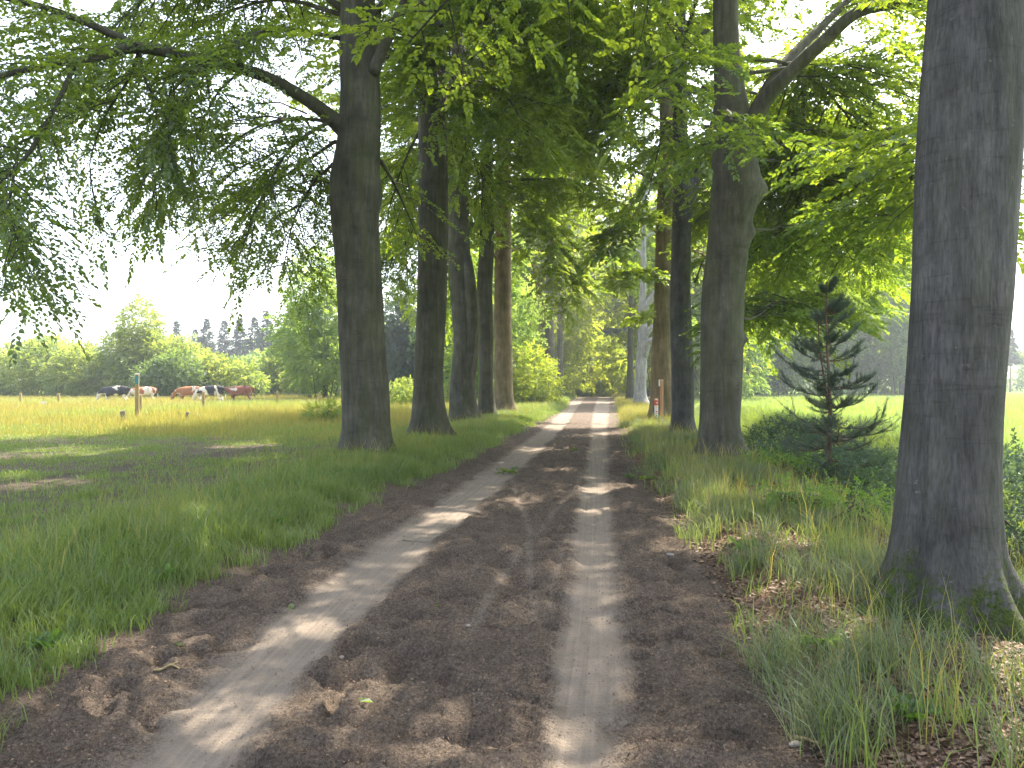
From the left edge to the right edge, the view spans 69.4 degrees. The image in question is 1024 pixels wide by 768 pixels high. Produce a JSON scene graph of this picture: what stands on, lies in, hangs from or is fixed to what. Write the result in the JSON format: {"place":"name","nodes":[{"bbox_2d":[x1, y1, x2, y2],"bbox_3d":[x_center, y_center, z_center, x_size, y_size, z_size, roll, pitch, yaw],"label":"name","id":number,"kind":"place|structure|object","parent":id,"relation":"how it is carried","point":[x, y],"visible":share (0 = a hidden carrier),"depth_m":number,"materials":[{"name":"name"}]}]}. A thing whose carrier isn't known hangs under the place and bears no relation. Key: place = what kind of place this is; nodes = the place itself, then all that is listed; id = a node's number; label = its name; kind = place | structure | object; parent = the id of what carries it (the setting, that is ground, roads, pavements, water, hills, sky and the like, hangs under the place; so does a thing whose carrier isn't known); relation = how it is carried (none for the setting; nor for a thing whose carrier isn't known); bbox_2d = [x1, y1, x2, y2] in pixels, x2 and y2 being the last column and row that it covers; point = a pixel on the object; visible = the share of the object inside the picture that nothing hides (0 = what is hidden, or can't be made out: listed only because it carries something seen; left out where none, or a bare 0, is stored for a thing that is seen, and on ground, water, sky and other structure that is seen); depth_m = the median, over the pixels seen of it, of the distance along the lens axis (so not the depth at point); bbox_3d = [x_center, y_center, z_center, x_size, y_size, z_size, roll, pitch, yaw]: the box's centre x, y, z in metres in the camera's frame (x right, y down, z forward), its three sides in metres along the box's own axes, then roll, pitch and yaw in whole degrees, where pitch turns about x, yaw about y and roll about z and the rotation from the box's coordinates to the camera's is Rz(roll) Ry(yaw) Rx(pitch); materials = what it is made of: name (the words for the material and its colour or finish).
{"place":"outdoors","nodes":[
{"label":"outdoors","id":0,"kind":"place"},
{"bbox_2d":[0,419,408,529],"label":"pasture grass","id":1,"kind":"structure","parent":0,"point":[11,445],"depth_m":15.64,"materials":[{"name":"green plant"}]},
{"bbox_2d":[0,393,477,443],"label":"dry meadow grass","id":2,"kind":"structure","parent":0,"point":[203,418],"depth_m":30.70,"materials":[{"name":"plant"}]},
{"bbox_2d":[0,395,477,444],"bbox_3d":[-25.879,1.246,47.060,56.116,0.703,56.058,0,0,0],"label":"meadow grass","id":3,"kind":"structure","parent":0,"point":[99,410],"depth_m":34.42,"materials":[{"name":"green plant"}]},
{"bbox_2d":[0,397,821,767],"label":"path","id":4,"kind":"structure","parent":0,"point":[588,429],"depth_m":4.44,"materials":[{"name":"soil"}]},
{"bbox_2d":[154,661,178,670],"bbox_3d":[-1.907,1.580,4.133,0.170,0.044,0.034,0,0,-20],"label":"stick","id":5,"kind":"object","parent":4,"relation":"on","point":[166,666],"visible":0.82,"depth_m":4.11,"materials":[{"name":"brown wood"}]},
{"bbox_2d":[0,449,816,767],"bbox_3d":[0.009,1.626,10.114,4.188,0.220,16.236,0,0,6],"label":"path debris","id":6,"kind":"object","parent":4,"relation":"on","point":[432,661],"visible":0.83,"depth_m":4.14,"materials":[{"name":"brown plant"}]},
{"bbox_2d":[495,465,518,473],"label":"fallen sprig","id":7,"kind":"object","parent":4,"relation":"on","point":[511,470],"visible":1,"depth_m":13.45,"materials":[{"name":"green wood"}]},
{"bbox_2d":[789,740,801,747],"bbox_3d":[1.258,1.600,3.285,0.065,0.028,0.038,0,0,-16],"label":"stone","id":8,"kind":"object","parent":4,"relation":"on","point":[796,742],"visible":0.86,"depth_m":3.27,"materials":[{"name":"grey stone"}]},
{"bbox_2d":[795,735,818,743],"bbox_3d":[1.324,1.592,3.312,0.113,0.021,0.026,0,0,31],"label":"stick","id":9,"kind":"object","parent":4,"relation":"on","point":[810,739],"visible":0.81,"depth_m":3.31,"materials":[{"name":"brown wood"}]},
{"bbox_2d":[0,387,1023,767],"bbox_3d":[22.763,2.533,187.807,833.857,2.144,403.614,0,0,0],"label":"ground","id":10,"kind":"structure","parent":0,"point":[128,467],"depth_m":8.21,"materials":[{"name":"green plant"}]},
{"bbox_2d":[0,330,86,396],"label":"willow bush","id":11,"kind":"object","parent":10,"relation":"on","point":[27,383],"visible":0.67,"depth_m":70.34,"materials":[{"name":"green plant"}]},
{"bbox_2d":[23,628,68,648],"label":"weed","id":12,"kind":"object","parent":10,"relation":"on","point":[48,636],"visible":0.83,"depth_m":4.41,"materials":[{"name":"green plant"}]},
{"bbox_2d":[36,340,115,397],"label":"willow bush","id":13,"kind":"object","parent":10,"relation":"on","point":[88,384],"visible":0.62,"depth_m":68.39,"materials":[{"name":"green plant"}]},
{"bbox_2d":[95,385,130,401],"bbox_3d":[-29.134,0.833,53.981,2.541,1.462,0.680,0,0,-7],"label":"cow","id":14,"kind":"object","parent":10,"relation":"on","point":[109,391],"visible":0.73,"depth_m":53.77},
{"bbox_2d":[135,374,138,417],"bbox_3d":[-15.965,0.662,31.492,0.170,2.197,0.187,0,0,-20],"label":"route post","id":15,"kind":"object","parent":10,"relation":"on","point":[136,392],"visible":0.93,"depth_m":31.43,"materials":[{"name":"brown wood"}]},
{"bbox_2d":[91,292,188,396],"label":"birch tree","id":16,"kind":"object","parent":10,"relation":"on","point":[131,348],"visible":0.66,"depth_m":68.63,"materials":[{"name":"green plant"}]},
{"bbox_2d":[126,386,157,400],"bbox_3d":[-28.077,0.873,55.928,2.414,1.389,0.646,0,0,-29],"label":"cow","id":17,"kind":"object","parent":10,"relation":"on","point":[148,390],"visible":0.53,"depth_m":55.87},
{"bbox_2d":[0,391,320,414],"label":"wire fence","id":18,"kind":"object","parent":10,"relation":"on","point":[140,398],"visible":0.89,"depth_m":45.92,"materials":[{"name":"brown wood"}]},
{"bbox_2d":[144,563,179,582],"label":"weed","id":19,"kind":"object","parent":10,"relation":"on","point":[167,566],"visible":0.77,"depth_m":5.81,"materials":[{"name":"green plant"}]},
{"bbox_2d":[126,345,209,398],"bbox_3d":[-30.789,-0.510,65.968,7.005,5.920,6.220,0,0,0],"label":"bush","id":20,"kind":"object","parent":10,"relation":"on","point":[169,369],"visible":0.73,"depth_m":64.78,"materials":[{"name":"green plant"}]},
{"bbox_2d":[167,320,184,349],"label":"conifer","id":21,"kind":"object","parent":10,"relation":"on","point":[176,324],"visible":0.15,"depth_m":149.78,"materials":[{"name":"green plant"}]},
{"bbox_2d":[170,386,200,400],"bbox_3d":[-23.719,0.851,53.977,2.490,1.433,0.666,0,0,-9],"label":"cow","id":22,"kind":"object","parent":10,"relation":"on","point":[186,391],"visible":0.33,"depth_m":53.74},
{"bbox_2d":[189,329,198,342],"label":"conifer","id":23,"kind":"object","parent":10,"relation":"on","point":[194,332],"visible":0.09,"depth_m":164.73,"materials":[{"name":"green plant"}]},
{"bbox_2d":[170,336,222,389],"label":"willow bush","id":24,"kind":"object","parent":10,"relation":"on","point":[203,352],"visible":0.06,"depth_m":71.39,"materials":[{"name":"green plant"}]},
{"bbox_2d":[196,318,220,356],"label":"conifer","id":25,"kind":"object","parent":10,"relation":"on","point":[204,340],"visible":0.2,"depth_m":149.62,"materials":[{"name":"green plant"}]},
{"bbox_2d":[192,385,225,402],"bbox_3d":[-21.549,0.826,52.516,2.592,1.491,0.694,0,0,6],"label":"cow","id":26,"kind":"object","parent":10,"relation":"on","point":[217,390],"visible":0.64,"depth_m":52.27},
{"bbox_2d":[213,320,236,356],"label":"conifer","id":27,"kind":"object","parent":10,"relation":"on","point":[224,325],"visible":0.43,"depth_m":154.52,"materials":[{"name":"green plant"}]},
{"bbox_2d":[185,351,273,397],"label":"willow bush","id":28,"kind":"object","parent":10,"relation":"on","point":[227,368],"visible":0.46,"depth_m":68.92,"materials":[{"name":"green plant"}]},
{"bbox_2d":[221,317,252,357],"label":"conifer","id":29,"kind":"object","parent":10,"relation":"on","point":[238,344],"visible":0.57,"depth_m":151.43,"materials":[{"name":"green plant"}]},
{"bbox_2d":[223,385,254,400],"bbox_3d":[-20.522,0.837,54.971,2.808,1.462,0.680,0,0,-6],"label":"cow","id":30,"kind":"object","parent":10,"relation":"on","point":[233,391],"visible":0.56,"depth_m":54.77},
{"bbox_2d":[239,316,264,362],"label":"conifer","id":31,"kind":"object","parent":10,"relation":"on","point":[254,324],"visible":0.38,"depth_m":145.55,"materials":[{"name":"green plant"}]},
{"bbox_2d":[247,310,275,366],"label":"conifer","id":32,"kind":"object","parent":10,"relation":"on","point":[261,341],"visible":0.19,"depth_m":141.53,"materials":[{"name":"green plant"}]},
{"bbox_2d":[253,351,288,395],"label":"young tree","id":33,"kind":"object","parent":10,"relation":"on","point":[270,361],"visible":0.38,"depth_m":77.14,"materials":[{"name":"green plant"}]},
{"bbox_2d":[264,512,286,523],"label":"weed","id":34,"kind":"object","parent":10,"relation":"on","point":[281,517],"visible":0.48,"depth_m":7.92,"materials":[{"name":"green plant"}]},
{"bbox_2d":[254,309,311,375],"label":"broadleaf tree","id":35,"kind":"object","parent":10,"relation":"on","point":[276,342],"visible":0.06,"depth_m":80.43,"materials":[{"name":"green plant"}]},
{"bbox_2d":[0,400,570,752],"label":"verge grass","id":36,"kind":"structure","parent":10,"relation":"on","point":[30,592],"depth_m":6.83,"materials":[{"name":"green plant"}]},
{"bbox_2d":[276,338,334,396],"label":"young tree","id":37,"kind":"object","parent":10,"relation":"on","point":[285,388],"visible":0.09,"depth_m":72.71,"materials":[{"name":"green plant"}]},
{"bbox_2d":[298,395,341,421],"bbox_3d":[-7.702,1.171,30.055,2.107,1.433,1.850,0,0,0],"label":"meadow shrub","id":38,"kind":"object","parent":10,"relation":"on","point":[331,414],"visible":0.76,"depth_m":29.78,"materials":[{"name":"green plant"}]},
{"bbox_2d":[261,234,384,398],"bbox_3d":[-15.632,-5.092,62.085,10.464,14.679,10.506,0,0,0],"label":"broadleaf tree","id":39,"kind":"object","parent":10,"relation":"on","point":[295,356],"visible":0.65,"depth_m":60.12,"materials":[{"name":"green plant"}]},
{"bbox_2d":[0,0,713,458],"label":"beech tree","id":40,"kind":"object","parent":10,"relation":"on","point":[350,186],"visible":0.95,"depth_m":13.21,"materials":[{"name":"green plant"}]},
{"bbox_2d":[389,375,413,406],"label":"meadow shrub","id":41,"kind":"object","parent":10,"relation":"on","point":[401,391],"visible":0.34,"depth_m":43.42,"materials":[{"name":"green plant"}]},
{"bbox_2d":[383,267,447,394],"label":"broadleaf tree","id":42,"kind":"object","parent":10,"relation":"on","point":[400,353],"visible":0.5,"depth_m":75.44,"materials":[{"name":"green plant"}]},
{"bbox_2d":[443,381,449,402],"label":"meadow shrub","id":43,"kind":"object","parent":10,"relation":"on","point":[446,393],"visible":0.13,"depth_m":49.38,"materials":[{"name":"green plant"}]},
{"bbox_2d":[406,254,516,394],"bbox_3d":[-3.982,-4.608,65.833,9.911,14.721,9.529,0,0,-42],"label":"broadleaf tree","id":44,"kind":"object","parent":10,"relation":"on","point":[411,335],"visible":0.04,"depth_m":64.54,"materials":[{"name":"green plant"}]},
{"bbox_2d":[283,0,653,422],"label":"beech tree","id":45,"kind":"object","parent":10,"relation":"on","point":[465,321],"visible":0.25,"depth_m":27.72,"materials":[{"name":"green plant"}]},
{"bbox_2d":[231,0,713,438],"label":"beech tree","id":46,"kind":"object","parent":10,"relation":"on","point":[436,133],"visible":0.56,"depth_m":19.04,"materials":[{"name":"green plant"}]},
{"bbox_2d":[332,1,633,410],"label":"beech tree","id":47,"kind":"object","parent":10,"relation":"on","point":[503,367],"visible":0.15,"depth_m":34.04,"materials":[{"name":"green plant"}]},
{"bbox_2d":[415,233,558,399],"bbox_3d":[-1.536,-4.943,54.149,10.622,15.214,10.250,0,0,-21],"label":"broadleaf tree","id":48,"kind":"object","parent":10,"relation":"on","point":[519,324],"visible":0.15,"depth_m":53.20,"materials":[{"name":"green plant"}]},
{"bbox_2d":[319,1,671,414],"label":"beech tree","id":49,"kind":"object","parent":10,"relation":"on","point":[486,401],"visible":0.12,"depth_m":30.71,"materials":[{"name":"green plant"}]},
{"bbox_2d":[0,331,1023,392],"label":"woods","id":50,"kind":"object","parent":10,"relation":"on","point":[1019,383],"visible":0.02,"depth_m":164.55,"materials":[{"name":"green plant"}]},
{"bbox_2d":[473,169,566,393],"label":"beech tree","id":51,"kind":"object","parent":10,"relation":"on","point":[549,337],"visible":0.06,"depth_m":69.60,"materials":[{"name":"green plant"}]},
{"bbox_2d":[493,339,571,403],"bbox_3d":[1.193,-0.292,50.466,5.131,5.465,6.083,0,0,35],"label":"leafy shrub","id":52,"kind":"object","parent":10,"relation":"on","point":[545,380],"visible":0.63,"depth_m":49.39,"materials":[{"name":"green plant"}]},
{"bbox_2d":[476,172,595,396],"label":"beech tree","id":53,"kind":"object","parent":10,"relation":"on","point":[560,341],"visible":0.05,"depth_m":75.75,"materials":[{"name":"green plant"}]},
{"bbox_2d":[515,393,577,410],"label":"verge grass","id":54,"kind":"structure","parent":10,"relation":"on","point":[567,398],"depth_m":46.64,"materials":[{"name":"green plant"}]},
{"bbox_2d":[511,216,596,397],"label":"broadleaf tree","id":55,"kind":"object","parent":10,"relation":"on","point":[566,339],"visible":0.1,"depth_m":81.84,"materials":[{"name":"green plant"}]},
{"bbox_2d":[538,363,581,396],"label":"leafy shrub","id":56,"kind":"object","parent":10,"relation":"on","point":[570,381],"visible":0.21,"depth_m":79.11,"materials":[{"name":"green plant"}]},
{"bbox_2d":[512,201,618,395],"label":"broadleaf tree","id":57,"kind":"object","parent":10,"relation":"on","point":[586,342],"visible":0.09,"depth_m":90.12,"materials":[{"name":"green plant"}]},
{"bbox_2d":[554,205,626,383],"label":"broadleaf tree","id":58,"kind":"object","parent":10,"relation":"on","point":[590,287],"depth_m":116.43,"materials":[{"name":"green plant"}]},
{"bbox_2d":[566,333,626,396],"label":"leafy shrub","id":59,"kind":"object","parent":10,"relation":"on","point":[578,392],"visible":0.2,"depth_m":98.96,"materials":[{"name":"green plant"}]},
{"bbox_2d":[577,275,627,377],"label":"broadleaf tree","id":60,"kind":"object","parent":10,"relation":"on","point":[604,320],"visible":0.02,"depth_m":114.81,"materials":[{"name":"green plant"}]},
{"bbox_2d":[572,148,654,340],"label":"broadleaf tree","id":61,"kind":"object","parent":10,"relation":"on","point":[580,232],"visible":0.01,"depth_m":123.48,"materials":[{"name":"green plant"}]},
{"bbox_2d":[584,195,649,396],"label":"broadleaf tree","id":62,"kind":"object","parent":10,"relation":"on","point":[610,331],"visible":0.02,"depth_m":114.59,"materials":[{"name":"green plant"}]},
{"bbox_2d":[594,360,646,396],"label":"leafy shrub","id":63,"kind":"object","parent":10,"relation":"on","point":[608,392],"visible":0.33,"depth_m":94.86,"materials":[{"name":"green plant"}]},
{"bbox_2d":[595,225,650,401],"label":"broadleaf tree","id":64,"kind":"object","parent":10,"relation":"on","point":[623,329],"depth_m":116.48,"materials":[{"name":"green plant"}]},
{"bbox_2d":[581,144,707,400],"bbox_3d":[12.276,-12.270,60.667,10.371,28.200,18.696,0,0,27],"label":"beech tree","id":65,"kind":"object","parent":10,"relation":"on","point":[630,373],"visible":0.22,"depth_m":61.75,"materials":[{"name":"green plant"}]},
{"bbox_2d":[363,0,926,467],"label":"beech tree","id":66,"kind":"object","parent":10,"relation":"on","point":[739,236],"visible":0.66,"depth_m":14.04,"materials":[{"name":"green plant"}]},
{"bbox_2d":[584,177,707,398],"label":"broadleaf tree","id":67,"kind":"object","parent":10,"relation":"on","point":[615,320],"visible":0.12,"depth_m":83.65,"materials":[{"name":"green plant"}]},
{"bbox_2d":[597,126,708,402],"bbox_3d":[11.387,-12.267,53.447,9.967,28.207,10.047,0,0,0],"label":"beech tree","id":68,"kind":"object","parent":10,"relation":"on","point":[644,342],"visible":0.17,"depth_m":49.82,"materials":[{"name":"grey plant"}]},
{"bbox_2d":[286,0,1023,644],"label":"beech tree","id":69,"kind":"object","parent":10,"relation":"on","point":[960,208],"visible":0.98,"depth_m":4.55,"materials":[{"name":"grey plant"}]},
{"bbox_2d":[654,398,657,418],"bbox_3d":[5.580,1.116,28.596,0.151,1.120,0.157,0,0,0],"label":"marker post","id":70,"kind":"object","parent":10,"relation":"on","point":[656,406],"visible":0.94,"depth_m":28.54,"materials":[{"name":"white paint"}]},
{"bbox_2d":[659,380,663,417],"bbox_3d":[5.816,0.755,28.882,0.184,1.853,0.110,0,0,-29],"label":"signpost","id":71,"kind":"object","parent":10,"relation":"on","point":[661,383],"visible":0.87,"depth_m":28.86,"materials":[{"name":"brown wood"}]},
{"bbox_2d":[616,255,761,395],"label":"broadleaf tree","id":72,"kind":"object","parent":10,"relation":"on","point":[637,300],"visible":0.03,"depth_m":86.55,"materials":[{"name":"green plant"}]},
{"bbox_2d":[484,0,911,418],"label":"beech tree","id":73,"kind":"object","parent":10,"relation":"on","point":[661,354],"visible":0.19,"depth_m":29.61,"materials":[{"name":"green plant"}]},
{"bbox_2d":[495,0,915,433],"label":"beech tree","id":74,"kind":"object","parent":10,"relation":"on","point":[680,248],"visible":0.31,"depth_m":20.43,"materials":[{"name":"green plant"}]},
{"bbox_2d":[639,179,779,398],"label":"broadleaf tree","id":75,"kind":"object","parent":10,"relation":"on","point":[762,382],"visible":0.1,"depth_m":81.99,"materials":[{"name":"green plant"}]},
{"bbox_2d":[729,535,759,550],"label":"weed","id":76,"kind":"object","parent":10,"relation":"on","point":[739,542],"visible":0.63,"depth_m":6.72,"materials":[{"name":"green plant"}]},
{"bbox_2d":[698,280,805,395],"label":"broadleaf tree","id":77,"kind":"object","parent":10,"relation":"on","point":[774,382],"visible":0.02,"depth_m":102.03,"materials":[{"name":"green plant"}]},
{"bbox_2d":[746,289,812,395],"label":"broadleaf tree","id":78,"kind":"object","parent":10,"relation":"on","point":[796,374],"visible":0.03,"depth_m":106.20,"materials":[{"name":"green plant"}]},
{"bbox_2d":[774,492,826,510],"bbox_3d":[3.329,1.457,8.568,0.569,0.348,0.536,0,0,0],"label":"weed","id":79,"kind":"object","parent":10,"relation":"on","point":[792,496],"visible":0.14,"depth_m":8.46,"materials":[{"name":"green plant"}]},
{"bbox_2d":[742,410,875,482],"bbox_3d":[5.992,1.578,15.356,2.841,2.080,2.465,0,0,44],"label":"bramble","id":80,"kind":"object","parent":10,"relation":"on","point":[771,431],"visible":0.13,"depth_m":15.37,"materials":[{"name":"green plant"}]},
{"bbox_2d":[741,445,881,487],"bbox_3d":[4.899,1.433,12.316,2.563,0.816,1.721,0,0,45],"label":"nettle patch","id":81,"kind":"object","parent":10,"relation":"on","point":[799,461],"visible":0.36,"depth_m":12.34,"materials":[{"name":"green plant"}]},
{"bbox_2d":[767,262,859,394],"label":"broadleaf tree","id":82,"kind":"object","parent":10,"relation":"on","point":[808,361],"visible":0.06,"depth_m":110.06,"materials":[{"name":"green plant"}]},
{"bbox_2d":[748,469,894,534],"bbox_3d":[3.386,1.276,7.778,1.085,0.706,1.754,0,0,-33],"label":"nettle patch","id":83,"kind":"object","parent":10,"relation":"on","point":[823,490],"visible":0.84,"depth_m":7.71,"materials":[{"name":"green plant"}]},
{"bbox_2d":[800,629,846,647],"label":"weed","id":84,"kind":"object","parent":10,"relation":"on","point":[821,640],"visible":0.35,"depth_m":4.21,"materials":[{"name":"green plant"}]},
{"bbox_2d":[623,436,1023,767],"bbox_3d":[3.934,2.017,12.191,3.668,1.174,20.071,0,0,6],"label":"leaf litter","id":85,"kind":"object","parent":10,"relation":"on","point":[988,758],"visible":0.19,"depth_m":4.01,"materials":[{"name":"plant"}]},
{"bbox_2d":[910,688,1023,710],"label":"stick","id":86,"kind":"object","parent":85,"relation":"on","point":[974,700],"visible":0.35,"depth_m":3.44,"materials":[{"name":"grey wood"}]},
{"bbox_2d":[757,430,896,511],"bbox_3d":[6.152,1.914,14.043,4.038,2.187,2.512,0,0,0],"label":"bramble","id":87,"kind":"object","parent":10,"relation":"on","point":[816,454],"visible":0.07,"depth_m":14.02,"materials":[{"name":"green plant"}]},
{"bbox_2d":[756,276,901,488],"bbox_3d":[5.136,0.285,12.045,2.859,4.124,2.522,0,0,33],"label":"young pine","id":88,"kind":"object","parent":10,"relation":"on","point":[830,422],"visible":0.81,"depth_m":11.85,"materials":[{"name":"green plant"}]},
{"bbox_2d":[789,255,882,393],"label":"broadleaf tree","id":89,"kind":"object","parent":10,"relation":"on","point":[844,345],"visible":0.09,"depth_m":111.75,"materials":[{"name":"green plant"}]},
{"bbox_2d":[782,436,898,525],"bbox_3d":[5.236,1.793,11.179,2.191,2.024,2.695,0,0,-45],"label":"bramble","id":90,"kind":"object","parent":10,"relation":"on","point":[856,468],"visible":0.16,"depth_m":11.03,"materials":[{"name":"green plant"}]},
{"bbox_2d":[825,275,886,392],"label":"broadleaf tree","id":91,"kind":"object","parent":10,"relation":"on","point":[862,390],"visible":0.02,"depth_m":126.27,"materials":[{"name":"green plant"}]},
{"bbox_2d":[694,392,1023,453],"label":"field crop","id":92,"kind":"object","parent":10,"relation":"on","point":[1011,398],"visible":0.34,"depth_m":53.41,"materials":[{"name":"green plant"}]},
{"bbox_2d":[834,298,900,393],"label":"broadleaf tree","id":93,"kind":"object","parent":10,"relation":"on","point":[884,386],"visible":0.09,"depth_m":120.27,"materials":[{"name":"green plant"}]},
{"bbox_2d":[846,248,911,394],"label":"broadleaf tree","id":94,"kind":"object","parent":10,"relation":"on","point":[896,352],"visible":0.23,"depth_m":110.45,"materials":[{"name":"green plant"}]},
{"bbox_2d":[879,685,944,722],"bbox_3d":[1.761,1.435,3.301,0.257,0.127,0.209,0,0,-28],"label":"weed","id":95,"kind":"object","parent":10,"relation":"on","point":[914,715],"visible":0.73,"depth_m":3.29,"materials":[{"name":"green plant"}]},
{"bbox_2d":[1003,427,1023,577],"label":"bramble","id":96,"kind":"object","parent":10,"relation":"on","point":[1014,469],"visible":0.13,"depth_m":8.22,"materials":[{"name":"green plant"}]},
{"bbox_2d":[1008,329,1023,392],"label":"conifer","id":97,"kind":"object","parent":10,"relation":"on","point":[1012,360],"visible":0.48,"depth_m":149.39,"materials":[{"name":"green plant"}]},
{"bbox_2d":[0,0,1023,386],"label":"sky","id":98,"kind":"structure","parent":0,"point":[177,292],"materials":[{"name":"white"}]},
{"bbox_2d":[612,392,695,423],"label":"sunlit verge grass","id":99,"kind":"structure","parent":0,"point":[619,398],"depth_m":38.27,"materials":[{"name":"green plant"}]},
{"bbox_2d":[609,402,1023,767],"bbox_3d":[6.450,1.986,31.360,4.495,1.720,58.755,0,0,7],"label":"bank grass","id":100,"kind":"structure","parent":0,"point":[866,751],"depth_m":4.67,"materials":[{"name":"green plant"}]},
{"bbox_2d":[615,400,1023,767],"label":"fine bank grass","id":101,"kind":"structure","parent":0,"point":[846,663],"depth_m":3.99,"materials":[{"name":"green plant"}]},
{"bbox_2d":[694,402,1023,575],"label":"ditch grass","id":102,"kind":"structure","parent":0,"point":[751,415],"depth_m":29.06,"materials":[{"name":"green plant"}]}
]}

